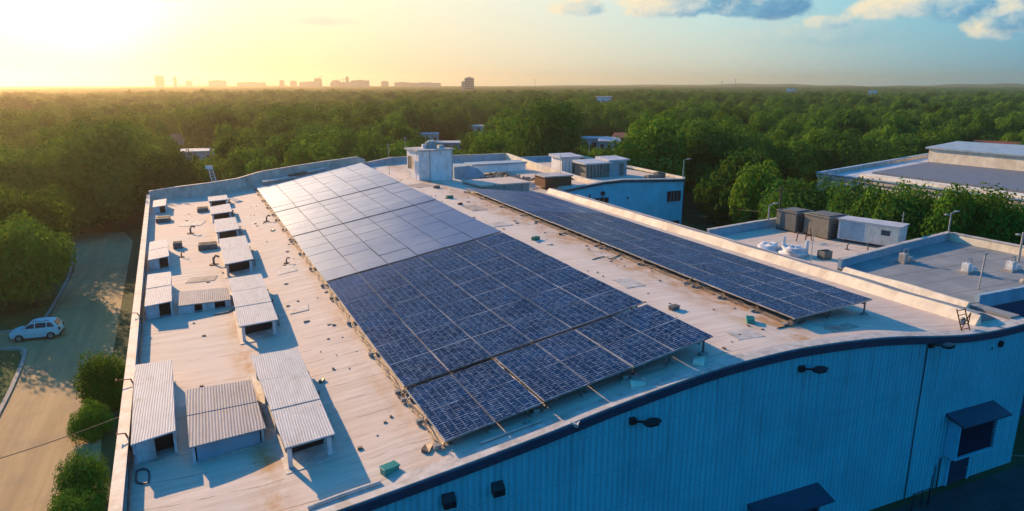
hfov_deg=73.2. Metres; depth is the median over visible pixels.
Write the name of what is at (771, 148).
tree
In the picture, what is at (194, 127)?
tree
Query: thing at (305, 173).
roof cover
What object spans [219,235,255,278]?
roof vent housing
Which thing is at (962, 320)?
ladder cage
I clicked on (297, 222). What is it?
solar table
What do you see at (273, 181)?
roof cover
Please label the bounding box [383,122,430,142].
tree
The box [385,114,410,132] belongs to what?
tree
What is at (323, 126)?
tree
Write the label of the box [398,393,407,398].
roof debris
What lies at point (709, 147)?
tree
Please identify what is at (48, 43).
sky
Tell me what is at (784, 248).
covered duct
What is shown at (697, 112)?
tree
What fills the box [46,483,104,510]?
tree
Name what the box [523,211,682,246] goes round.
solar table
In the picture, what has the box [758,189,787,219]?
tree
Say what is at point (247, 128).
tree
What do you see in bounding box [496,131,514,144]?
tree
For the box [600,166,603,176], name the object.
door
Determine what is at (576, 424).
roof debris
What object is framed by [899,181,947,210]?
tree
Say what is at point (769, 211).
street lamp
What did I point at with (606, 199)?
window
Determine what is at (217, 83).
skyline building
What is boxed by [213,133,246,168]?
tree
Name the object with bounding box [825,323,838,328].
roof debris
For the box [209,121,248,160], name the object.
tree
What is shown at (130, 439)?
pipe
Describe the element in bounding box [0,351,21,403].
lawn
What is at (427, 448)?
roof debris
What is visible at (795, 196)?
tree
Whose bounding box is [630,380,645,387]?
roof debris
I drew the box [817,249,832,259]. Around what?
fan unit
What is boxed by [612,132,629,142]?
house
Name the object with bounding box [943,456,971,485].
service door
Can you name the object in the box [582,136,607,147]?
house
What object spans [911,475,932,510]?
handrail
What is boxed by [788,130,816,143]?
tree
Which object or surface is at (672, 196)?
window
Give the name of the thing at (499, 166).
roof lantern
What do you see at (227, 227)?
roof vent housing
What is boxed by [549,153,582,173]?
rooftop cabin
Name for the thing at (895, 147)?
tree
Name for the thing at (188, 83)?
skyline building
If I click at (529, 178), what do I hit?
scrap heap
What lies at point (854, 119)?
tree
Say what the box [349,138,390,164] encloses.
tree
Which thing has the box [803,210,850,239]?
air handling unit
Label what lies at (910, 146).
tree
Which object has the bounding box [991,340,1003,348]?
round wall vent
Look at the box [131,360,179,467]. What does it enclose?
roof vent housing
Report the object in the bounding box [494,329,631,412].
solar table
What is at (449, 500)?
wall light box
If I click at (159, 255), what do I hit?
roof vent housing
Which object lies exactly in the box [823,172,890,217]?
tree
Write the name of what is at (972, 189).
tree
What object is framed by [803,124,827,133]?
tree
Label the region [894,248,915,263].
roof plant skid
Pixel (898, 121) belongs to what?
tree
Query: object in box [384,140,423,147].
tree
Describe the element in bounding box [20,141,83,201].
tree
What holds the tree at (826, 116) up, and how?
on the ground at (131, 228)
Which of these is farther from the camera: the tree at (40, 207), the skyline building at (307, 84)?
the skyline building at (307, 84)
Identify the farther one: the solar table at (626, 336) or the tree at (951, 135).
the tree at (951, 135)
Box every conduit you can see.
[127,257,147,510]
[932,457,942,489]
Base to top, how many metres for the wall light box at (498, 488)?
0.521 m
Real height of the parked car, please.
1.797 m
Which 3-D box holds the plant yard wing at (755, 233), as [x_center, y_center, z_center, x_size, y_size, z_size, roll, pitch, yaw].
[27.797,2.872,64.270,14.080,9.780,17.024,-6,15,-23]
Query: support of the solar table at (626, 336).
on the warehouse at (750, 413)
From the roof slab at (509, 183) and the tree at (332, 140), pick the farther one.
the tree at (332, 140)
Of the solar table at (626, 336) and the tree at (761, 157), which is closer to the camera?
the solar table at (626, 336)
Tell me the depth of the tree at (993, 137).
205.40 m
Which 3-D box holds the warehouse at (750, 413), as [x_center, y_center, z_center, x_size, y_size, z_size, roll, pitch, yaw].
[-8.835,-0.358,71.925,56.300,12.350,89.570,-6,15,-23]
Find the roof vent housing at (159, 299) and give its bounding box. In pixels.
[144,272,173,320]
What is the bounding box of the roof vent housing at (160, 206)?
[153,199,167,213]
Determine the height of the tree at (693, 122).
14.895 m
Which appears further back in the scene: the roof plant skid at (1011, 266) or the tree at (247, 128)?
the tree at (247, 128)
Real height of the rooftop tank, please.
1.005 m
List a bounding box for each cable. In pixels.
[777,320,804,328]
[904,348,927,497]
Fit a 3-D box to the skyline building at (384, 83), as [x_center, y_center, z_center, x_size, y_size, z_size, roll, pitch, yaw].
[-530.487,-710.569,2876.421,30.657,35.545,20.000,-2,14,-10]
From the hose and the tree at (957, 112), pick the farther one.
the tree at (957, 112)
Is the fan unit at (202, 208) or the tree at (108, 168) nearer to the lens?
the fan unit at (202, 208)
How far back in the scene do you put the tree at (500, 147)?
141.03 m
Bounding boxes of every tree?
[0,112,42,140]
[0,138,23,150]
[0,145,71,230]
[0,180,73,243]
[0,185,22,207]
[0,209,77,306]
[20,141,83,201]
[30,114,153,228]
[46,183,94,237]
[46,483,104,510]
[50,446,110,507]
[51,138,92,216]
[63,107,109,127]
[65,397,114,443]
[71,349,125,411]
[110,111,145,131]
[129,125,181,156]
[132,139,164,153]
[134,143,171,205]
[134,145,204,210]
[155,109,190,142]
[164,107,175,114]
[177,107,210,147]
[193,157,227,182]
[199,157,214,169]
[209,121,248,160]
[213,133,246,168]
[217,145,260,180]
[239,135,286,170]
[242,126,257,135]
[245,153,281,174]
[267,137,313,167]
[275,134,343,168]
[291,127,349,152]
[292,105,319,122]
[311,121,359,147]
[317,129,353,156]
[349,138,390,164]
[354,130,372,142]
[359,114,384,128]
[366,106,382,119]
[369,118,399,137]
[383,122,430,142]
[384,112,412,131]
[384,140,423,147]
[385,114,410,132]
[390,141,416,156]
[406,139,440,146]
[447,145,464,154]
[461,130,498,154]
[468,130,483,144]
[468,145,515,159]
[469,129,503,153]
[481,117,504,133]
[485,138,516,152]
[495,117,539,138]
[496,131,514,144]
[506,93,584,158]
[575,147,608,158]
[577,131,587,143]
[591,149,611,157]
[604,107,696,184]
[607,112,640,134]
[645,116,682,129]
[671,115,691,126]
[678,106,709,120]
[679,117,761,200]
[682,118,697,131]
[683,134,693,193]
[687,117,712,134]
[691,162,726,217]
[717,118,769,160]
[727,158,785,223]
[740,147,779,184]
[747,131,781,173]
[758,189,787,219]
[760,171,849,217]
[764,129,788,143]
[773,139,820,185]
[777,142,835,188]
[780,114,816,127]
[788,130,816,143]
[800,127,836,141]
[801,116,833,134]
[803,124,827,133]
[808,177,847,210]
[814,110,836,118]
[815,127,869,168]
[817,106,853,115]
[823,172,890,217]
[826,107,870,139]
[845,178,924,233]
[850,186,893,197]
[859,133,897,163]
[867,113,916,138]
[874,139,908,160]
[890,132,923,155]
[890,176,937,239]
[895,120,921,137]
[897,182,981,240]
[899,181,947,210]
[907,115,950,130]
[919,124,964,152]
[920,182,1017,240]
[930,188,987,214]
[943,107,976,119]
[945,119,963,129]
[964,186,1023,223]
[966,180,1023,244]
[978,131,1013,140]
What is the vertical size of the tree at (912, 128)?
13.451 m
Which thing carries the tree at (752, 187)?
on the service yard
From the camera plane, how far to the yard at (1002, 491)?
39.47 m
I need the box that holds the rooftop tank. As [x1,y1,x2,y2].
[421,140,443,148]
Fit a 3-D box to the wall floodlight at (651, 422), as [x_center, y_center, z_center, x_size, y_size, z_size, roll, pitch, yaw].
[5.743,7.190,29.574,1.399,0.320,0.612,0,14,2]
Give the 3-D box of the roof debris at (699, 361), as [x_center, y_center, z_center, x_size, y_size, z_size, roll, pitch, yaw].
[8.754,4.947,32.277,0.518,0.210,0.897,5,15,20]
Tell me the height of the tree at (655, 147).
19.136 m
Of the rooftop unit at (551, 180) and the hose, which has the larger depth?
the rooftop unit at (551, 180)
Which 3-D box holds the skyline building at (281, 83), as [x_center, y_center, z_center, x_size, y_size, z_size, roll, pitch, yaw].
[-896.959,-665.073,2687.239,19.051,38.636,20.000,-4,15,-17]
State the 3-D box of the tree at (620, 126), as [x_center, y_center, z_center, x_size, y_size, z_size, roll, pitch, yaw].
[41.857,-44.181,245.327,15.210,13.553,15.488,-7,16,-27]
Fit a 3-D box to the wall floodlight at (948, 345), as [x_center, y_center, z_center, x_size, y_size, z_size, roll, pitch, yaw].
[23.112,4.864,36.931,1.399,0.320,0.612,0,14,2]
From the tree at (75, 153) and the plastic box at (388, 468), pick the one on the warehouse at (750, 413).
the plastic box at (388, 468)
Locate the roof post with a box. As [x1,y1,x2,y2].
[978,252,988,289]
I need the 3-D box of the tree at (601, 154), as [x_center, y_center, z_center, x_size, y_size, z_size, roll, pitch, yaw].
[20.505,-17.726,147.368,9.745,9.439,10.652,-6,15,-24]
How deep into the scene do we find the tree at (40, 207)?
81.85 m
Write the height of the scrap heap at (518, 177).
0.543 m
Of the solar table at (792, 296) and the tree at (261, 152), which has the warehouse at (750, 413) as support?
the solar table at (792, 296)
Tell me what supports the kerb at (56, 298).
on the grass bank
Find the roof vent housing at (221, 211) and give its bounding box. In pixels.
[210,203,234,222]
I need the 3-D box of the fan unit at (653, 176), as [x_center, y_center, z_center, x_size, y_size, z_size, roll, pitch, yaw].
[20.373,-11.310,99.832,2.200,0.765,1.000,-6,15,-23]
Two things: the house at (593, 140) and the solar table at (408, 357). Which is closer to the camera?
the solar table at (408, 357)
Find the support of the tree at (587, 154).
on the ground at (131, 228)
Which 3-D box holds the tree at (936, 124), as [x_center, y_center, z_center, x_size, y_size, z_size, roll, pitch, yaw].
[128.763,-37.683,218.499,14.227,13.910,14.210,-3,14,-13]
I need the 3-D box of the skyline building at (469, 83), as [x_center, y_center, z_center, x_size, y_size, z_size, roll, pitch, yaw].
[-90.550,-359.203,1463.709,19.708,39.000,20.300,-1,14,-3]
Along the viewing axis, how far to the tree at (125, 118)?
184.38 m
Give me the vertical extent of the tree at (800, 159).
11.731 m
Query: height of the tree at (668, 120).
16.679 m
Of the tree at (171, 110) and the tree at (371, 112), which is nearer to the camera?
the tree at (371, 112)
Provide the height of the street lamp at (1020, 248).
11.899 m
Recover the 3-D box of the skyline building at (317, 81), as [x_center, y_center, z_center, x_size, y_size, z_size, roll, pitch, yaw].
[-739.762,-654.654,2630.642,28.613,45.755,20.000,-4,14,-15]
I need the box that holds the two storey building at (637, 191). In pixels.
[506,153,684,224]
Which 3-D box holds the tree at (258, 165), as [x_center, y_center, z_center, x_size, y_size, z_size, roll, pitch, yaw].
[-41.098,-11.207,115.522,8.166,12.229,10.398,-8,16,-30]
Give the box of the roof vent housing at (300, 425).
[250,348,337,474]
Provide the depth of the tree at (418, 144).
138.34 m
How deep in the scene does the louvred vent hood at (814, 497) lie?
34.67 m
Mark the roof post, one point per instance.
(985, 254)
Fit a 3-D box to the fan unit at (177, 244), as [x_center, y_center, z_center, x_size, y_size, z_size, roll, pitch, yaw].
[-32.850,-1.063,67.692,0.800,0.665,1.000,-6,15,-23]
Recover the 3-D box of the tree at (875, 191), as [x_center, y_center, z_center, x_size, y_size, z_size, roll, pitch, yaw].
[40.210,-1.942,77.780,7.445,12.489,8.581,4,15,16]
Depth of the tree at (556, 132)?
128.97 m
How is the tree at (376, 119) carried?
on the ground at (131, 228)
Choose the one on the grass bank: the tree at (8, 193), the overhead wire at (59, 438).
the tree at (8, 193)
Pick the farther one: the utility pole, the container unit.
the utility pole
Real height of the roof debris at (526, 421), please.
0.210 m
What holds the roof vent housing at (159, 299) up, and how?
on the warehouse at (750, 413)
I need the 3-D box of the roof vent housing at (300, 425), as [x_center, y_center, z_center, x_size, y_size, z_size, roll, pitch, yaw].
[-10.638,6.956,33.013,2.914,1.436,11.133,-6,15,-23]
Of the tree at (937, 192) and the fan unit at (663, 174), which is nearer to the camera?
the tree at (937, 192)
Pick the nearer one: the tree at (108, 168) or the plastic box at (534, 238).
the plastic box at (534, 238)
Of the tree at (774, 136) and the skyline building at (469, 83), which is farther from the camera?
the skyline building at (469, 83)
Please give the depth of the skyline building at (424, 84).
2890.32 m
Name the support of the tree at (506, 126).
on the ground at (131, 228)
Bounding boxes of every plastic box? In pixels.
[379,460,399,476]
[531,236,539,240]
[668,304,680,310]
[746,315,754,323]
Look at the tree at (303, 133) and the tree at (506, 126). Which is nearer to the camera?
the tree at (303, 133)
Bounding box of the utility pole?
[775,187,787,208]
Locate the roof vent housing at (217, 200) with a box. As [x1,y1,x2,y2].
[208,195,230,208]
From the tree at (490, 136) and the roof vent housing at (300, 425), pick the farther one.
the tree at (490, 136)
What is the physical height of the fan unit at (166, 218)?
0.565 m
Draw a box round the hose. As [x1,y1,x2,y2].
[135,468,149,483]
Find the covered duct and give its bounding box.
[758,236,808,257]
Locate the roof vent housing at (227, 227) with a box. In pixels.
[214,217,241,242]
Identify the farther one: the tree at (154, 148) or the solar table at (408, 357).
the tree at (154, 148)
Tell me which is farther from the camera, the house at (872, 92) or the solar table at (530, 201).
the house at (872, 92)
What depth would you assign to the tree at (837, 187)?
81.60 m
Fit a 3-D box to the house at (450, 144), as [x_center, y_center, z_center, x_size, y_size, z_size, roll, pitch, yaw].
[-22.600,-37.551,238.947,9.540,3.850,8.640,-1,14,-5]
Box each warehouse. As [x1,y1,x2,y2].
[108,153,1023,510]
[816,141,1023,210]
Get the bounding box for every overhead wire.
[0,417,118,458]
[684,199,759,211]
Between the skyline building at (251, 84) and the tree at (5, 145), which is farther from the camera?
the skyline building at (251, 84)
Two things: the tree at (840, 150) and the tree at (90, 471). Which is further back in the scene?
the tree at (840, 150)
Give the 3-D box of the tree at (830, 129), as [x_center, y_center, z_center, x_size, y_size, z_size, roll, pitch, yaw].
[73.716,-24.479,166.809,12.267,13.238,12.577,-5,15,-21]
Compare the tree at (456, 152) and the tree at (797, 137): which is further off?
the tree at (797, 137)
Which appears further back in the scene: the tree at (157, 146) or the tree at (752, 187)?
the tree at (157, 146)
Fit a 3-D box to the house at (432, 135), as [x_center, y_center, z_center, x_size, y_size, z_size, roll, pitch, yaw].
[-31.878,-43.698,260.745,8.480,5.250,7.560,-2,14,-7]
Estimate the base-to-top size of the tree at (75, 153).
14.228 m
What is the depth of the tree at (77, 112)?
214.62 m
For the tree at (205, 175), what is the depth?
122.86 m
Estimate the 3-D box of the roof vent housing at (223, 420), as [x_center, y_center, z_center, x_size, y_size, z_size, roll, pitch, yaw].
[-13.460,7.588,32.211,3.445,0.945,6.350,-6,15,-23]
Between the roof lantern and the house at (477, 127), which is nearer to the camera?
the roof lantern
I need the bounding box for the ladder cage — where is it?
[956,307,970,330]
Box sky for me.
[0,0,1023,86]
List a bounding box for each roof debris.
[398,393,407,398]
[421,442,433,453]
[523,418,532,425]
[570,420,579,427]
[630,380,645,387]
[693,356,705,365]
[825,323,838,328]
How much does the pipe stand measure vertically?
1.258 m
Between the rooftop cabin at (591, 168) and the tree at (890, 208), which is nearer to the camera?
the tree at (890, 208)
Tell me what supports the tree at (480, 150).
on the ground at (131, 228)
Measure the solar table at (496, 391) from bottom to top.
1.282 m
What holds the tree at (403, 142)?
on the ground at (131, 228)
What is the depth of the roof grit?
44.92 m
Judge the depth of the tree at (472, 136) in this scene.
177.68 m
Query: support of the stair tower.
on the warehouse at (750, 413)
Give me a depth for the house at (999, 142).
193.60 m
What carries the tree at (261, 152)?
on the ground at (131, 228)
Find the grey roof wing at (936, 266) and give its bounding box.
[837,231,1023,415]
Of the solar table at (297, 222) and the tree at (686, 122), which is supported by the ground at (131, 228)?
the tree at (686, 122)
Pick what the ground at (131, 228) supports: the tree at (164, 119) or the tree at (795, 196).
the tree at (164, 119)
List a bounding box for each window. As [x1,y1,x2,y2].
[594,197,608,202]
[666,190,680,202]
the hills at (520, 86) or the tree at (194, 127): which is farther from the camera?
the hills at (520, 86)
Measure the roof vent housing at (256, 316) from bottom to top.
1.398 m
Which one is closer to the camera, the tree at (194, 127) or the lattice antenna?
the lattice antenna
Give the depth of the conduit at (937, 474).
40.04 m
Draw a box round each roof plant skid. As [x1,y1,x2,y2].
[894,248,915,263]
[957,257,979,274]
[1001,256,1022,272]
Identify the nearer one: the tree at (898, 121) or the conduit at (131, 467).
the conduit at (131, 467)
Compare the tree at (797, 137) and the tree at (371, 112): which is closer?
the tree at (797, 137)
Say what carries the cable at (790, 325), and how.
on the warehouse at (750, 413)
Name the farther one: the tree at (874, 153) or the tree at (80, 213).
the tree at (874, 153)
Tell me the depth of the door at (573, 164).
106.36 m
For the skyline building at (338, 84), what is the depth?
2688.01 m
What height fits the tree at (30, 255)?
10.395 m
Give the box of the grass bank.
[0,261,70,330]
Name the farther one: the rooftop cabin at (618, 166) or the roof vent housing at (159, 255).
the rooftop cabin at (618, 166)
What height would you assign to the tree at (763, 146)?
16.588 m
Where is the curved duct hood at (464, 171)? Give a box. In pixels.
[453,164,484,179]
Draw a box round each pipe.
[129,424,133,464]
[209,255,218,265]
[307,480,380,509]
[480,419,540,443]
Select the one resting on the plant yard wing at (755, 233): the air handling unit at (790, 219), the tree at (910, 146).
the air handling unit at (790, 219)
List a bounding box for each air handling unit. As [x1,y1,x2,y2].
[776,207,813,232]
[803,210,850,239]
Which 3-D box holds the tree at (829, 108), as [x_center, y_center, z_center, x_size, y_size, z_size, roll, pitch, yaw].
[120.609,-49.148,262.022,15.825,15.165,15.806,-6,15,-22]
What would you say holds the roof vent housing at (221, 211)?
on the warehouse at (750, 413)
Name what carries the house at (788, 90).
on the ground at (131, 228)
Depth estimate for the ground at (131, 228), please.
68.19 m
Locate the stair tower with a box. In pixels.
[404,147,453,180]
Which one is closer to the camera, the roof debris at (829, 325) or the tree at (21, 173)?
the roof debris at (829, 325)
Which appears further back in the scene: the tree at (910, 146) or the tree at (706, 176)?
the tree at (910, 146)
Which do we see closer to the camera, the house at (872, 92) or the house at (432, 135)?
the house at (432, 135)
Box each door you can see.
[572,162,574,173]
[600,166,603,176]
[619,163,623,175]
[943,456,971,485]
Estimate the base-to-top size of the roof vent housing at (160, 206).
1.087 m
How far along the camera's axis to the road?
56.39 m
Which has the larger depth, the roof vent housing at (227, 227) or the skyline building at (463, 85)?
the skyline building at (463, 85)
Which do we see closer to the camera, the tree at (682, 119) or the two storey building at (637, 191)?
the two storey building at (637, 191)
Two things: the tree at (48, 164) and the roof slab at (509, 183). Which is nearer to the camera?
the roof slab at (509, 183)
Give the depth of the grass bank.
72.36 m
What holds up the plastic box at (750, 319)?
on the warehouse at (750, 413)
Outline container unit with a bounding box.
[837,216,909,245]
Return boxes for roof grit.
[184,178,763,449]
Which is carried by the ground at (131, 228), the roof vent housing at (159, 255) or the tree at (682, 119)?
the tree at (682, 119)
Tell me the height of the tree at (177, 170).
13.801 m
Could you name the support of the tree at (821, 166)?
on the ground at (131, 228)
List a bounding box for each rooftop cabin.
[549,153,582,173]
[572,159,612,177]
[595,155,629,176]
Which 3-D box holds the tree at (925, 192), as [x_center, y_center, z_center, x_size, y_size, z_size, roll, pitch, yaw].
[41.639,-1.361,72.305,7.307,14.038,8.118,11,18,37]
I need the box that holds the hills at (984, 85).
[714,83,1023,86]
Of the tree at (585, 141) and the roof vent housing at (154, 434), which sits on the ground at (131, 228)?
the tree at (585, 141)
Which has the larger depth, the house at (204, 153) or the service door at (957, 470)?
the house at (204, 153)
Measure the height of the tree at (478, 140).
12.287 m
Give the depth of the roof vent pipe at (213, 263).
60.82 m
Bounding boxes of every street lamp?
[767,203,778,221]
[944,210,959,240]
[1015,232,1023,261]
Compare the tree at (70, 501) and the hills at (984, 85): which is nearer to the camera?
the tree at (70, 501)
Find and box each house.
[169,134,186,145]
[180,148,213,160]
[419,132,438,140]
[436,141,460,149]
[468,125,483,131]
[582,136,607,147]
[596,96,611,102]
[598,137,620,149]
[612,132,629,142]
[786,88,795,92]
[868,90,877,94]
[973,140,1020,144]
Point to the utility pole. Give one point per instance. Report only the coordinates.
(781, 190)
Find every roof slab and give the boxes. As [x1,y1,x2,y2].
[461,177,530,191]
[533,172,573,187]
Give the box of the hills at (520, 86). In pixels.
[93,85,1023,86]
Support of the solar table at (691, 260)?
on the warehouse at (750, 413)
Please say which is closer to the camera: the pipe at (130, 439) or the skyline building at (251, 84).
the pipe at (130, 439)
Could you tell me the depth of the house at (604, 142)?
224.02 m
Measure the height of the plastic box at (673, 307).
0.325 m
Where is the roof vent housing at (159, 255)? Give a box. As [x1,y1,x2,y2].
[148,239,170,270]
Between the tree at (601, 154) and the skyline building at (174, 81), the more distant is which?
the skyline building at (174, 81)
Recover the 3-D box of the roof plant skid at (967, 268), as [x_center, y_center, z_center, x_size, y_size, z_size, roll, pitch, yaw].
[34.036,0.696,51.122,1.710,1.154,0.800,-6,15,-23]
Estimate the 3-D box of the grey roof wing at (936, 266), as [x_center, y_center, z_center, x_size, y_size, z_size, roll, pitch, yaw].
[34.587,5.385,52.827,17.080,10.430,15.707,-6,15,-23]
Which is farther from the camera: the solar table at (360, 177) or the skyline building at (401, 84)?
the skyline building at (401, 84)
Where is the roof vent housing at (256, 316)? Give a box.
[229,274,279,344]
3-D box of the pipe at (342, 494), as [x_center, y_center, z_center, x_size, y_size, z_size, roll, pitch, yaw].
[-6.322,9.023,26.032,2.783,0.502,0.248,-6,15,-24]
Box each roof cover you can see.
[262,176,295,186]
[288,171,312,177]
[306,167,326,173]
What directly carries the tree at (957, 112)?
on the ground at (131, 228)
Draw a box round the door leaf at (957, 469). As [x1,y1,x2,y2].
[947,457,968,483]
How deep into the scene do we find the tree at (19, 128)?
177.88 m
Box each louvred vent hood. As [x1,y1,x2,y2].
[747,482,834,510]
[943,400,1011,460]
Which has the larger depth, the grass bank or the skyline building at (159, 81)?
the skyline building at (159, 81)
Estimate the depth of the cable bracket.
29.76 m
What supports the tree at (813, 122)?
on the ground at (131, 228)
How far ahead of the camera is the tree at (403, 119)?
213.06 m
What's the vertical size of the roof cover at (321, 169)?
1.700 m
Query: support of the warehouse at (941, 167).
on the ground at (131, 228)
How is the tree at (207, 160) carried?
on the ground at (131, 228)
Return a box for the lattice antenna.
[205,165,216,181]
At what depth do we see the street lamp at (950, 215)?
61.08 m
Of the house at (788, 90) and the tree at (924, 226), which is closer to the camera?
the tree at (924, 226)
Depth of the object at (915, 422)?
38.13 m
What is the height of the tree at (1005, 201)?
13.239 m
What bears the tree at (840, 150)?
on the ground at (131, 228)
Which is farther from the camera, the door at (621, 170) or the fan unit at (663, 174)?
the door at (621, 170)
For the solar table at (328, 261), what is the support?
on the warehouse at (750, 413)
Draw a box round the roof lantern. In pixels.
[464,160,526,172]
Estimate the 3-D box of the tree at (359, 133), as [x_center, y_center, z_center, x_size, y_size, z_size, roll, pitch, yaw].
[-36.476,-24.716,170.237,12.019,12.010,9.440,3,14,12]
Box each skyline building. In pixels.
[154,75,164,87]
[173,76,177,87]
[185,80,192,86]
[208,80,226,86]
[237,82,265,86]
[279,80,284,86]
[290,80,296,86]
[299,81,313,87]
[314,78,321,86]
[330,82,350,86]
[351,80,369,86]
[381,81,388,86]
[394,82,409,86]
[409,82,440,86]
[461,81,464,90]
[465,77,473,89]
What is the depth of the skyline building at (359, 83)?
2656.66 m
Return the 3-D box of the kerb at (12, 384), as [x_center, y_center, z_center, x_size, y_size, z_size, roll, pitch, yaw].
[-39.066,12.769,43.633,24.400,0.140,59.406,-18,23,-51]
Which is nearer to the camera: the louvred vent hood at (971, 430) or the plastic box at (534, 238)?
the louvred vent hood at (971, 430)
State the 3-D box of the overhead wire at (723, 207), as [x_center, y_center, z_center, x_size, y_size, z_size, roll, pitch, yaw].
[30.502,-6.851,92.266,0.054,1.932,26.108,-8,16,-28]
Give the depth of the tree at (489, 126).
214.28 m
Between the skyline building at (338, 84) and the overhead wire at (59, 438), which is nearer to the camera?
the overhead wire at (59, 438)
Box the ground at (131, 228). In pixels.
[3,136,1023,510]
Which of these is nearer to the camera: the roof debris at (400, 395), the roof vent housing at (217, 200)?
the roof debris at (400, 395)
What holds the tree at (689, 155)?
on the ground at (131, 228)
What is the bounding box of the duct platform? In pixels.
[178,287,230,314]
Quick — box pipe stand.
[796,228,811,240]
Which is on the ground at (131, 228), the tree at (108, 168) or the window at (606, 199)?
the tree at (108, 168)
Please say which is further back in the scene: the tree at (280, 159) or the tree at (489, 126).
the tree at (489, 126)
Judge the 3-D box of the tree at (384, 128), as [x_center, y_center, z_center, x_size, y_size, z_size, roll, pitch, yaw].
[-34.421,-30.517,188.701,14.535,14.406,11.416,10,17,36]
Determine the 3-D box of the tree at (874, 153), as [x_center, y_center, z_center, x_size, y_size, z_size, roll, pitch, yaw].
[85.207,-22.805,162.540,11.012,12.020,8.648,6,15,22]
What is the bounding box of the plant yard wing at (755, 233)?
[706,217,882,269]
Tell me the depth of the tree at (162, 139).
156.82 m
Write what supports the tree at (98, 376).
on the ground at (131, 228)
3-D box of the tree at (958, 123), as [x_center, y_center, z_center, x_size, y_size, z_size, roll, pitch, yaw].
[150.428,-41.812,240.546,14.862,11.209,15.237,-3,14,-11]
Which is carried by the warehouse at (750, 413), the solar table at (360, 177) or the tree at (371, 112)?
the solar table at (360, 177)
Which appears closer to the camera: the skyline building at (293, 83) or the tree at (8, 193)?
the tree at (8, 193)
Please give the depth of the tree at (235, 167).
120.02 m
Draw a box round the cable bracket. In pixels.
[116,431,130,443]
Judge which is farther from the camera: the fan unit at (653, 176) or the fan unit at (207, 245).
the fan unit at (653, 176)
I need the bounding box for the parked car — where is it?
[9,316,64,341]
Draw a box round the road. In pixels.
[0,232,132,510]
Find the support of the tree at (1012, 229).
on the ground at (131, 228)
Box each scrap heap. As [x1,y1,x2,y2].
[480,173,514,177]
[504,175,526,180]
[522,176,534,180]
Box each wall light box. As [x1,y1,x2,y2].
[441,491,456,509]
[491,480,505,497]
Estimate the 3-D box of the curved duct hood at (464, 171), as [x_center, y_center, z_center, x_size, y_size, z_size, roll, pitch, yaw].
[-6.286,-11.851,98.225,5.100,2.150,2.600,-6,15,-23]
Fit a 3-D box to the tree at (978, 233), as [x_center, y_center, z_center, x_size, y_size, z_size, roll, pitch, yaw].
[44.287,-0.256,67.716,8.187,14.111,8.747,-5,15,-18]
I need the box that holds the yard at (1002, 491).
[891,464,1023,510]
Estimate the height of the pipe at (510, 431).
0.539 m
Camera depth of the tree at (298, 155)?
114.49 m
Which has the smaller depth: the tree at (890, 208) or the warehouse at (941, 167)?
the tree at (890, 208)
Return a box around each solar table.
[254,163,398,215]
[273,182,435,240]
[290,200,500,286]
[325,233,644,394]
[400,360,542,449]
[463,188,602,215]
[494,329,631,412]
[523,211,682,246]
[575,304,712,379]
[598,239,775,283]
[689,269,871,325]
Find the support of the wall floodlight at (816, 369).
attached to the warehouse at (750, 413)
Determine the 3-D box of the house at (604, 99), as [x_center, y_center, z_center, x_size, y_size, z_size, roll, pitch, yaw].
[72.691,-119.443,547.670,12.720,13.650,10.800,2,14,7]
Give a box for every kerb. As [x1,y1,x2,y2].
[0,249,73,332]
[0,347,26,414]
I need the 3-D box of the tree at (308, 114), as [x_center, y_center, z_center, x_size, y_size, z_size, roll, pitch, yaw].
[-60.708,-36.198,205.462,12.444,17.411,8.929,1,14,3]
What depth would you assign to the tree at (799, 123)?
211.78 m
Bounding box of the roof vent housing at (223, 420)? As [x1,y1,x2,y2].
[185,380,268,466]
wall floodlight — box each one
[629,416,661,427]
[798,365,828,373]
[928,342,955,349]
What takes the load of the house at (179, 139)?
on the ground at (131, 228)
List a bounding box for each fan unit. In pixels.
[156,215,170,222]
[173,241,182,248]
[197,206,208,212]
[198,241,217,250]
[644,174,660,177]
[653,172,665,177]
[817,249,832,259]

